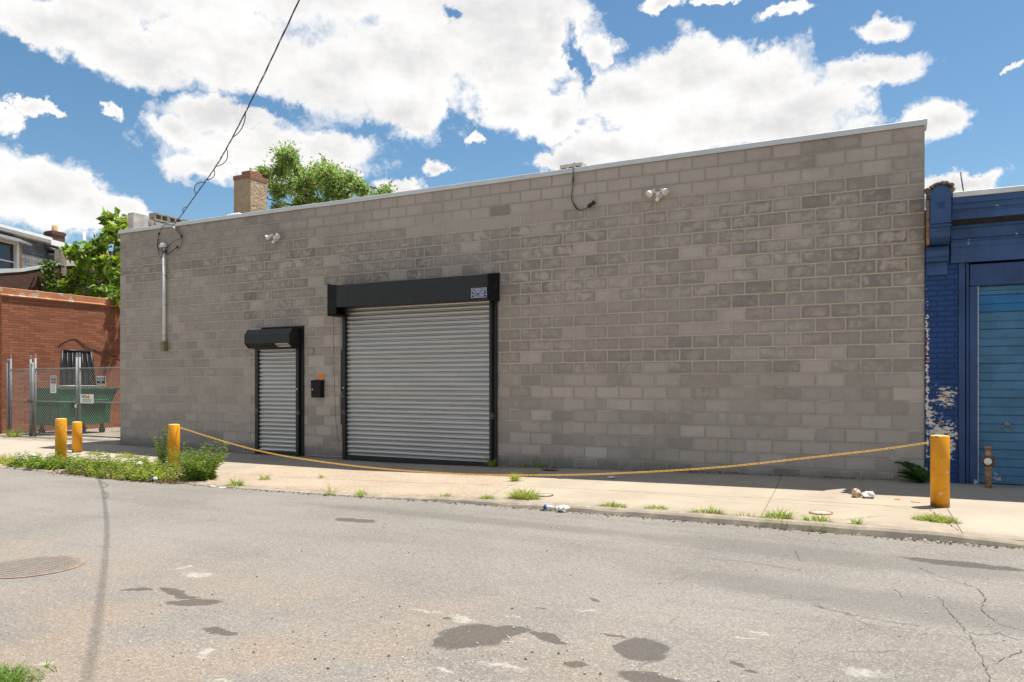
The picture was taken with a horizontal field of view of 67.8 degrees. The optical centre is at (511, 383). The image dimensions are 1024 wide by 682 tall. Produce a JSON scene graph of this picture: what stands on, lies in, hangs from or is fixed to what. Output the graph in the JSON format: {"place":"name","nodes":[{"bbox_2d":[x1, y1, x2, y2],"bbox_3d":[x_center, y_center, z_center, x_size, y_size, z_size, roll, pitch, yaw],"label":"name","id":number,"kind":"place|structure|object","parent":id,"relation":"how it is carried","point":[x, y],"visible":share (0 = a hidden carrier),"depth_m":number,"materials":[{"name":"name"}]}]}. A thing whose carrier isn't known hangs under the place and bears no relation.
{"place":"outdoors","nodes":[
{"label":"outdoors","id":0,"kind":"place"},
{"bbox_2d":[0,427,119,441],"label":"alley paving","id":1,"kind":"structure","parent":0,"point":[42,436],"depth_m":21.70,"materials":[{"name":"concrete"}]},
{"bbox_2d":[3,429,25,436],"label":"grass tuft","id":2,"kind":"object","parent":1,"relation":"on","point":[11,434],"visible":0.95,"depth_m":21.21,"materials":[{"name":"green plant"}]},
{"bbox_2d":[6,355,31,435],"bbox_3d":[-14.052,0.333,21.733,1.150,2.335,0.102,0,0,27],"label":"chain link fence","id":3,"kind":"object","parent":1,"relation":"on","point":[9,385],"visible":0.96,"depth_m":21.93,"materials":[{"name":"metal"}]},
{"bbox_2d":[27,353,77,436],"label":"chain link gate","id":4,"kind":"structure","parent":3,"relation":"attached to","point":[33,401],"depth_m":21.19,"materials":[{"name":"metal"}]},
{"bbox_2d":[50,376,55,392],"bbox_3d":[-12.601,0.022,20.929,0.255,0.475,0.009,0,0,27],"label":"notice board","id":5,"kind":"object","parent":4,"relation":"attached to","point":[52,384],"visible":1,"depth_m":20.93,"materials":[{"name":"white paint"}]},
{"bbox_2d":[0,287,119,433],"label":"brick wall","id":6,"kind":"structure","parent":1,"relation":"on","point":[41,325],"depth_m":23.89,"materials":[{"name":"red brick"}]},
{"bbox_2d":[58,338,119,358],"bbox_3d":[-13.797,-1.111,25.241,0.014,0.737,2.507,0,0,27],"label":"dead vine","id":7,"kind":"object","parent":6,"relation":"attached to","point":[90,347],"visible":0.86,"depth_m":25.05,"materials":[{"name":"brown plant"}]},
{"bbox_2d":[37,349,119,432],"bbox_3d":[-13.119,0.217,22.976,1.585,2.545,2.034,0,0,27],"label":"dumpster","id":8,"kind":"object","parent":1,"relation":"on","point":[67,358],"visible":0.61,"depth_m":22.83,"materials":[{"name":"metal"}]},
{"bbox_2d":[75,353,119,437],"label":"chain link gate","id":9,"kind":"structure","parent":1,"relation":"on","point":[79,388],"depth_m":20.17,"materials":[{"name":"metal"}]},
{"bbox_2d":[80,394,93,402],"bbox_3d":[-11.310,0.405,20.273,0.550,0.240,0.009,0,0,27],"label":"company sign","id":10,"kind":"object","parent":9,"relation":"attached to","point":[86,398],"visible":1,"depth_m":20.27,"materials":[{"name":"white metal"}]},
{"bbox_2d":[96,376,105,385],"bbox_3d":[-10.800,-0.065,20.013,0.375,0.260,0.009,0,0,27],"label":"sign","id":11,"kind":"object","parent":9,"relation":"attached to","point":[100,380],"visible":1,"depth_m":20.01,"materials":[{"name":"white metal"}]},
{"bbox_2d":[0,437,139,470],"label":"sidewalk","id":12,"kind":"structure","parent":0,"point":[13,445],"depth_m":17.82,"materials":[{"name":"concrete"}]},
{"bbox_2d":[55,418,66,459],"bbox_3d":[-8.717,1.137,14.726,0.200,0.935,0.200,0,0,27],"label":"bollard","id":13,"kind":"object","parent":12,"relation":"on","point":[61,434],"visible":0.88,"depth_m":14.64,"materials":[{"name":"yellow metal"}]},
{"bbox_2d":[72,421,81,452],"bbox_3d":[-9.617,1.204,16.847,0.200,0.730,0.200,0,0,27],"label":"bollard","id":14,"kind":"object","parent":12,"relation":"on","point":[76,435],"visible":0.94,"depth_m":16.77,"materials":[{"name":"yellow metal"}]},
{"bbox_2d":[107,446,287,481],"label":"sidewalk","id":15,"kind":"structure","parent":0,"point":[235,461],"depth_m":15.61,"materials":[{"name":"grey concrete"}]},
{"bbox_2d":[111,451,136,457],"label":"grass tuft","id":16,"kind":"object","parent":15,"relation":"on","point":[125,455],"visible":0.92,"depth_m":15.86,"materials":[{"name":"green plant"}]},
{"bbox_2d":[151,426,167,466],"bbox_3d":[-6.427,1.168,14.015,0.321,0.765,0.372,0,0,11],"label":"tall weed","id":17,"kind":"object","parent":15,"relation":"on","point":[161,456],"visible":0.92,"depth_m":13.98,"materials":[{"name":"green plant"}]},
{"bbox_2d":[168,424,179,468],"bbox_3d":[-6.186,1.174,13.944,0.200,0.869,0.200,0,0,27],"label":"bollard","id":18,"kind":"object","parent":15,"relation":"on","point":[173,436],"visible":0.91,"depth_m":13.87,"materials":[{"name":"yellow metal"}]},
{"bbox_2d":[179,427,927,475],"bbox_3d":[-0.658,1.026,11.400,12.119,0.694,0.025,0,0,25],"label":"chain","id":19,"kind":"object","parent":18,"relation":"hanging from","point":[566,474],"visible":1,"depth_m":10.78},
{"bbox_2d":[194,456,541,498],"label":"sidewalk","id":20,"kind":"structure","parent":0,"point":[293,473],"depth_m":12.43,"materials":[{"name":"concrete"}]},
{"bbox_2d":[164,441,229,480],"bbox_3d":[-5.123,1.263,12.499,0.962,0.643,1.004,0,0,-5],"label":"bushy weed","id":21,"kind":"object","parent":20,"relation":"on","point":[198,469],"visible":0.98,"depth_m":12.36,"materials":[{"name":"green plant"}]},
{"bbox_2d":[259,473,270,479],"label":"grass tuft","id":22,"kind":"object","parent":20,"relation":"on","point":[265,478],"visible":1,"depth_m":12.40,"materials":[{"name":"green plant"}]},
{"bbox_2d":[481,452,501,466],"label":"grass tuft","id":23,"kind":"object","parent":20,"relation":"on","point":[490,464],"visible":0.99,"depth_m":13.58,"materials":[{"name":"green plant"}]},
{"bbox_2d":[504,470,522,480],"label":"grass tuft","id":24,"kind":"object","parent":20,"relation":"on","point":[514,478],"visible":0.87,"depth_m":11.59,"materials":[{"name":"green plant"}]},
{"bbox_2d":[527,459,544,467],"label":"grass tuft","id":25,"kind":"object","parent":20,"relation":"on","point":[538,466],"visible":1,"depth_m":13.24,"materials":[{"name":"green plant"}]},
{"bbox_2d":[367,478,957,529],"bbox_3d":[0.864,1.483,10.111,8.666,0.128,1.536,0,0,27],"label":"sidewalk crack","id":26,"kind":"object","parent":20,"relation":"on","point":[799,503],"visible":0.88,"depth_m":8.89,"materials":[{"name":"grey concrete"}]},
{"bbox_2d":[0,468,1023,681],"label":"road","id":27,"kind":"structure","parent":0,"point":[138,547],"depth_m":5.57,"materials":[{"name":"grey asphalt"}]},
{"bbox_2d":[0,656,56,681],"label":"grass clump","id":28,"kind":"object","parent":27,"relation":"on","point":[14,676],"visible":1,"depth_m":3.99,"materials":[{"name":"green plant"}]},
{"bbox_2d":[0,555,84,578],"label":"manhole cover","id":29,"kind":"object","parent":27,"relation":"on","point":[30,567],"visible":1,"depth_m":6.45,"materials":[{"name":"metal"}]},
{"bbox_2d":[313,483,338,494],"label":"grass tuft","id":30,"kind":"object","parent":27,"relation":"on","point":[328,486],"visible":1,"depth_m":10.68,"materials":[{"name":"green plant"}]},
{"bbox_2d":[0,465,1023,547],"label":"kerb","id":31,"kind":"structure","parent":27,"relation":"on","point":[900,533],"depth_m":8.29,"materials":[{"name":"concrete"}]},
{"bbox_2d":[0,448,217,483],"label":"weeds","id":32,"kind":"object","parent":31,"relation":"on","point":[99,467],"visible":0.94,"depth_m":13.34,"materials":[{"name":"green plant"}]},
{"bbox_2d":[223,477,248,485],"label":"grass tuft","id":33,"kind":"object","parent":31,"relation":"on","point":[237,483],"visible":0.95,"depth_m":11.76,"materials":[{"name":"green plant"}]},
{"bbox_2d":[350,486,370,496],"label":"grass tuft","id":34,"kind":"object","parent":31,"relation":"on","point":[360,493],"visible":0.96,"depth_m":10.57,"materials":[{"name":"green plant"}]},
{"bbox_2d":[437,491,452,498],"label":"grass tuft","id":35,"kind":"object","parent":31,"relation":"on","point":[446,495],"visible":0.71,"depth_m":10.05,"materials":[{"name":"green plant"}]},
{"bbox_2d":[690,504,726,514],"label":"grass tuft","id":36,"kind":"object","parent":31,"relation":"on","point":[711,511],"visible":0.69,"depth_m":8.50,"materials":[{"name":"green plant"}]},
{"bbox_2d":[733,510,755,521],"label":"grass tuft","id":37,"kind":"object","parent":31,"relation":"on","point":[743,514],"visible":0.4,"depth_m":8.32,"materials":[{"name":"green plant"}]},
{"bbox_2d":[755,505,797,524],"bbox_3d":[2.830,1.407,8.141,0.580,0.245,0.416,0,0,27],"label":"grass tuft","id":38,"kind":"object","parent":31,"relation":"on","point":[779,515],"visible":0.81,"depth_m":8.15,"materials":[{"name":"green plant"}]},
{"bbox_2d":[798,513,834,529],"bbox_3d":[3.156,1.438,7.945,0.540,0.184,0.369,0,0,27],"label":"grass tuft","id":39,"kind":"object","parent":31,"relation":"on","point":[822,519],"visible":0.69,"depth_m":7.99,"materials":[{"name":"green plant"}]},
{"bbox_2d":[845,515,866,528],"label":"grass tuft","id":40,"kind":"object","parent":31,"relation":"on","point":[854,521],"visible":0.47,"depth_m":7.81,"materials":[{"name":"green plant"}]},
{"bbox_2d":[41,512,1016,681],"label":"road grit","id":41,"kind":"object","parent":27,"relation":"on","point":[600,673],"visible":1,"depth_m":4.52,"materials":[{"name":"gravel"}]},
{"bbox_2d":[542,505,554,509],"bbox_3d":[0.440,1.486,9.158,0.155,0.055,0.055,0,0,21],"label":"plastic bottle","id":42,"kind":"object","parent":27,"relation":"on","point":[551,507],"visible":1,"depth_m":9.14,"materials":[{"name":"white plastic"}]},
{"bbox_2d":[556,505,569,511],"bbox_3d":[0.606,1.491,9.100,0.159,0.088,0.157,0,0,-7],"label":"crumpled paper","id":43,"kind":"object","parent":27,"relation":"on","point":[562,508],"visible":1,"depth_m":9.05,"materials":[{"name":"white paper"}]},
{"bbox_2d":[175,483,1023,548],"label":"gutter debris","id":44,"kind":"object","parent":27,"relation":"on","point":[905,539],"visible":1,"depth_m":8.42,"materials":[{"name":"grey plant"}]},
{"bbox_2d":[285,504,1021,681],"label":"road crack","id":45,"kind":"object","parent":27,"relation":"on","point":[902,597],"visible":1,"depth_m":5.09,"materials":[{"name":"grey asphalt"}]},
{"bbox_2d":[0,0,1023,252],"label":"sky","id":46,"kind":"structure","parent":0,"point":[129,106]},
{"bbox_2d":[49,469,1020,540],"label":"sidewalk bed","id":47,"kind":"object","parent":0,"point":[637,508],"visible":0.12,"depth_m":8.98,"materials":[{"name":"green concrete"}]},
{"bbox_2d":[923,181,1023,484],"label":"blue building","id":48,"kind":"structure","parent":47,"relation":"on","point":[974,323],"depth_m":10.32,"materials":[{"name":"paint"}]},
{"bbox_2d":[979,284,1023,484],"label":"roll up door","id":49,"kind":"structure","parent":48,"relation":"in","point":[1001,307],"depth_m":10.24,"materials":[{"name":"blue metal"}]},
{"bbox_2d":[489,468,780,516],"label":"sidewalk","id":50,"kind":"structure","parent":0,"point":[635,489],"depth_m":10.45,"materials":[{"name":"concrete"}]},
{"bbox_2d":[477,493,494,498],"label":"grass tuft","id":51,"kind":"object","parent":50,"relation":"on","point":[485,497],"visible":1,"depth_m":9.79,"materials":[{"name":"green plant"}]},
{"bbox_2d":[504,485,547,499],"bbox_3d":[0.165,1.376,9.755,0.716,0.207,0.487,0,0,27],"label":"grass tuft","id":52,"kind":"object","parent":50,"relation":"on","point":[522,494],"visible":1,"depth_m":9.73,"materials":[{"name":"green plant"}]},
{"bbox_2d":[536,493,552,496],"bbox_3d":[0.418,1.465,9.991,0.250,0.029,0.250,0,0,27],"label":"valve lid","id":53,"kind":"object","parent":50,"relation":"on","point":[546,494],"visible":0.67,"depth_m":9.92,"materials":[{"name":"metal"}]},
{"bbox_2d":[541,467,557,470],"bbox_3d":[0.630,1.436,12.779,0.328,0.063,0.124,0,0,27],"label":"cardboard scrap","id":54,"kind":"object","parent":50,"relation":"on","point":[549,469],"visible":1,"depth_m":12.76,"materials":[{"name":"brown cardboard"}]},
{"bbox_2d":[599,500,627,507],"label":"grass tuft","id":55,"kind":"object","parent":50,"relation":"on","point":[614,505],"visible":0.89,"depth_m":9.02,"materials":[{"name":"green plant"}]},
{"bbox_2d":[645,505,668,508],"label":"grass tuft","id":56,"kind":"object","parent":50,"relation":"on","point":[654,507],"visible":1,"depth_m":8.83,"materials":[{"name":"green plant"}]},
{"bbox_2d":[761,476,961,532],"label":"sidewalk","id":57,"kind":"structure","parent":0,"point":[808,494],"depth_m":9.21,"materials":[{"name":"concrete"}]},
{"bbox_2d":[809,510,832,514],"bbox_3d":[3.422,1.433,8.441,0.250,0.029,0.250,0,0,27],"label":"valve lid","id":58,"kind":"object","parent":57,"relation":"on","point":[819,512],"visible":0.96,"depth_m":8.42,"materials":[{"name":"paint"}]},
{"bbox_2d":[851,488,874,497],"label":"litter","id":59,"kind":"object","parent":57,"relation":"on","point":[856,492],"visible":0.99,"depth_m":9.52,"materials":[{"name":"white paper"}]},
{"bbox_2d":[894,461,929,482],"bbox_3d":[5.574,1.238,10.597,0.478,0.312,0.451,0,0,27],"label":"fern weed","id":60,"kind":"object","parent":57,"relation":"on","point":[919,474],"visible":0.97,"depth_m":10.51,"materials":[{"name":"green plant"}]},
{"bbox_2d":[910,512,963,523],"bbox_3d":[4.443,1.393,7.952,0.557,0.104,0.367,0,0,27],"label":"grass tuft","id":61,"kind":"object","parent":57,"relation":"on","point":[937,518],"visible":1,"depth_m":7.95,"materials":[{"name":"green plant"}]},
{"bbox_2d":[930,435,949,507],"bbox_3d":[4.953,1.034,8.818,0.200,0.879,0.200,0,0,27],"label":"bollard","id":62,"kind":"object","parent":57,"relation":"on","point":[939,471],"visible":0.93,"depth_m":8.74,"materials":[{"name":"yellow metal"}]},
{"bbox_2d":[947,483,1023,540],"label":"sidewalk","id":63,"kind":"structure","parent":0,"point":[996,510],"depth_m":8.64,"materials":[{"name":"concrete"}]},
{"bbox_2d":[982,446,994,487],"bbox_3d":[6.263,1.113,10.019,0.157,0.575,0.142,0,0,27],"label":"standpipe","id":64,"kind":"object","parent":63,"relation":"on","point":[988,460],"visible":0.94,"depth_m":10.01,"materials":[{"name":"metal"}]},
{"label":"ground","id":65,"kind":"structure","parent":0,"visible":0},
{"bbox_2d":[0,224,80,268],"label":"row house","id":66,"kind":"structure","parent":65,"relation":"on","point":[20,248],"depth_m":39.94,"materials":[{"name":"brick"}]},
{"bbox_2d":[0,233,31,268],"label":"dormer window","id":67,"kind":"structure","parent":66,"relation":"in","point":[10,249],"depth_m":38.41,"materials":[{"name":"white paint"}]},
{"bbox_2d":[44,245,57,261],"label":"dormer window","id":68,"kind":"structure","parent":66,"relation":"in","point":[51,256],"depth_m":41.52,"materials":[{"name":"white paint"}]},
{"bbox_2d":[83,232,85,246],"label":"vent pipe","id":69,"kind":"object","parent":66,"relation":"on","point":[84,235],"visible":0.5,"depth_m":43.93,"materials":[{"name":"white paint"}]},
{"bbox_2d":[34,259,64,292],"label":"ivy column","id":70,"kind":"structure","parent":65,"relation":"on","point":[47,269],"depth_m":28.46,"materials":[{"name":"green plant"}]},
{"bbox_2d":[0,249,118,294],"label":"party wall","id":71,"kind":"structure","parent":65,"relation":"on","point":[27,278],"depth_m":28.32,"materials":[{"name":"brick"}]},
{"bbox_2d":[48,207,127,307],"bbox_3d":[-15.001,-2.525,27.805,6.078,7.957,2.266,0,0,39],"label":"catalpa tree","id":72,"kind":"object","parent":65,"relation":"on","point":[85,257],"visible":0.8,"depth_m":27.88,"materials":[{"name":"green plant"}]},
{"bbox_2d":[249,140,398,208],"bbox_3d":[-8.338,-4.801,34.675,7.314,12.522,3.892,0,0,27],"label":"locust tree","id":73,"kind":"object","parent":65,"relation":"on","point":[330,180],"visible":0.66,"depth_m":34.31,"materials":[{"name":"green plant"}]},
{"bbox_2d":[118,118,926,481],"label":"block building","id":74,"kind":"structure","parent":65,"relation":"on","point":[740,304],"depth_m":13.04,"materials":[{"name":"concrete"}]},
{"bbox_2d":[128,212,188,228],"bbox_3d":[-8.725,-3.948,19.578,0.230,0.645,2.400,0,0,27],"label":"parapet stub","id":75,"kind":"object","parent":74,"relation":"on","point":[137,220],"visible":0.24,"depth_m":18.85,"materials":[{"name":"paint"}]},
{"bbox_2d":[159,242,167,350],"bbox_3d":[-8.036,-2.002,17.567,0.176,2.504,0.173,0,0,27],"label":"service mast","id":76,"kind":"object","parent":74,"relation":"attached to","point":[164,345],"visible":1,"depth_m":17.56,"materials":[{"name":"grey metal"}]},
{"bbox_2d":[157,224,182,257],"bbox_3d":[-7.856,-3.282,17.478,0.815,0.792,0.139,0,0,23],"label":"service wire","id":77,"kind":"object","parent":74,"relation":"attached to","point":[181,236],"visible":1,"depth_m":17.49,"materials":[{"name":"rubber"}]},
{"bbox_2d":[172,0,299,228],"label":"overhead cable","id":78,"kind":"object","parent":77,"relation":"attached to","point":[243,115],"visible":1,"depth_m":11.03,"materials":[{"name":"black rubber"}]},
{"bbox_2d":[233,170,267,212],"bbox_3d":[-9.558,-3.100,27.855,0.860,9.100,0.840,0,0,27],"label":"chimney","id":79,"kind":"object","parent":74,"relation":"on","point":[250,190],"visible":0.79,"depth_m":27.54,"materials":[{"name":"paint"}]},
{"bbox_2d":[265,233,280,243],"bbox_3d":[-5.010,-3.051,16.009,0.401,0.222,0.195,0,0,27],"label":"security light","id":80,"kind":"object","parent":74,"relation":"attached to","point":[277,237],"visible":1,"depth_m":16.00,"materials":[{"name":"white plastic"}]},
{"bbox_2d":[244,326,303,455],"bbox_3d":[-4.967,0.153,15.904,1.340,2.695,0.341,0,0,27],"label":"shutter door","id":81,"kind":"structure","parent":74,"relation":"in","point":[279,351],"depth_m":15.95,"materials":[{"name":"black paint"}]},
{"bbox_2d":[311,380,324,397],"bbox_3d":[-3.965,0.105,15.507,0.275,0.360,0.138,0,0,27],"label":"mailbox","id":82,"kind":"object","parent":74,"relation":"attached to","point":[317,388],"visible":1,"depth_m":15.46,"materials":[{"name":"black metal"}]},
{"bbox_2d":[317,373,324,379],"bbox_3d":[-3.901,-0.125,15.540,0.186,0.201,0.017,0,0,27],"label":"round sign","id":83,"kind":"object","parent":74,"relation":"attached to","point":[320,376],"visible":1,"depth_m":15.54,"materials":[{"name":"orange plastic"}]},
{"bbox_2d":[327,273,499,466],"bbox_3d":[-1.905,-0.227,14.291,3.620,3.525,0.439,0,0,27],"label":"shutter door","id":84,"kind":"structure","parent":74,"relation":"in","point":[419,357],"depth_m":14.33,"materials":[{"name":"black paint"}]},
{"bbox_2d":[471,287,486,297],"bbox_3d":[-0.580,-1.593,13.371,0.315,0.175,0.009,0,0,27],"label":"maker sign","id":85,"kind":"object","parent":74,"relation":"attached to","point":[478,292],"visible":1,"depth_m":13.37,"materials":[{"name":"white plastic"}]},
{"bbox_2d":[560,162,586,169],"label":"vent block","id":86,"kind":"structure","parent":74,"relation":"on","point":[580,164],"depth_m":13.23,"materials":[{"name":"paint"}]},
{"bbox_2d":[571,167,595,210],"bbox_3d":[1.208,-3.317,12.909,0.180,0.763,0.446,0,0,-40],"label":"dangling cable","id":87,"kind":"object","parent":74,"relation":"hanging from","point":[589,205],"visible":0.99,"depth_m":12.95,"materials":[{"name":"rubber"}]},
{"bbox_2d":[646,188,668,201],"bbox_3d":[2.347,-3.042,12.264,0.380,0.225,0.201,0,0,27],"label":"security light","id":88,"kind":"object","parent":74,"relation":"attached to","point":[658,195],"visible":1,"depth_m":12.25,"materials":[{"name":"white plastic"}]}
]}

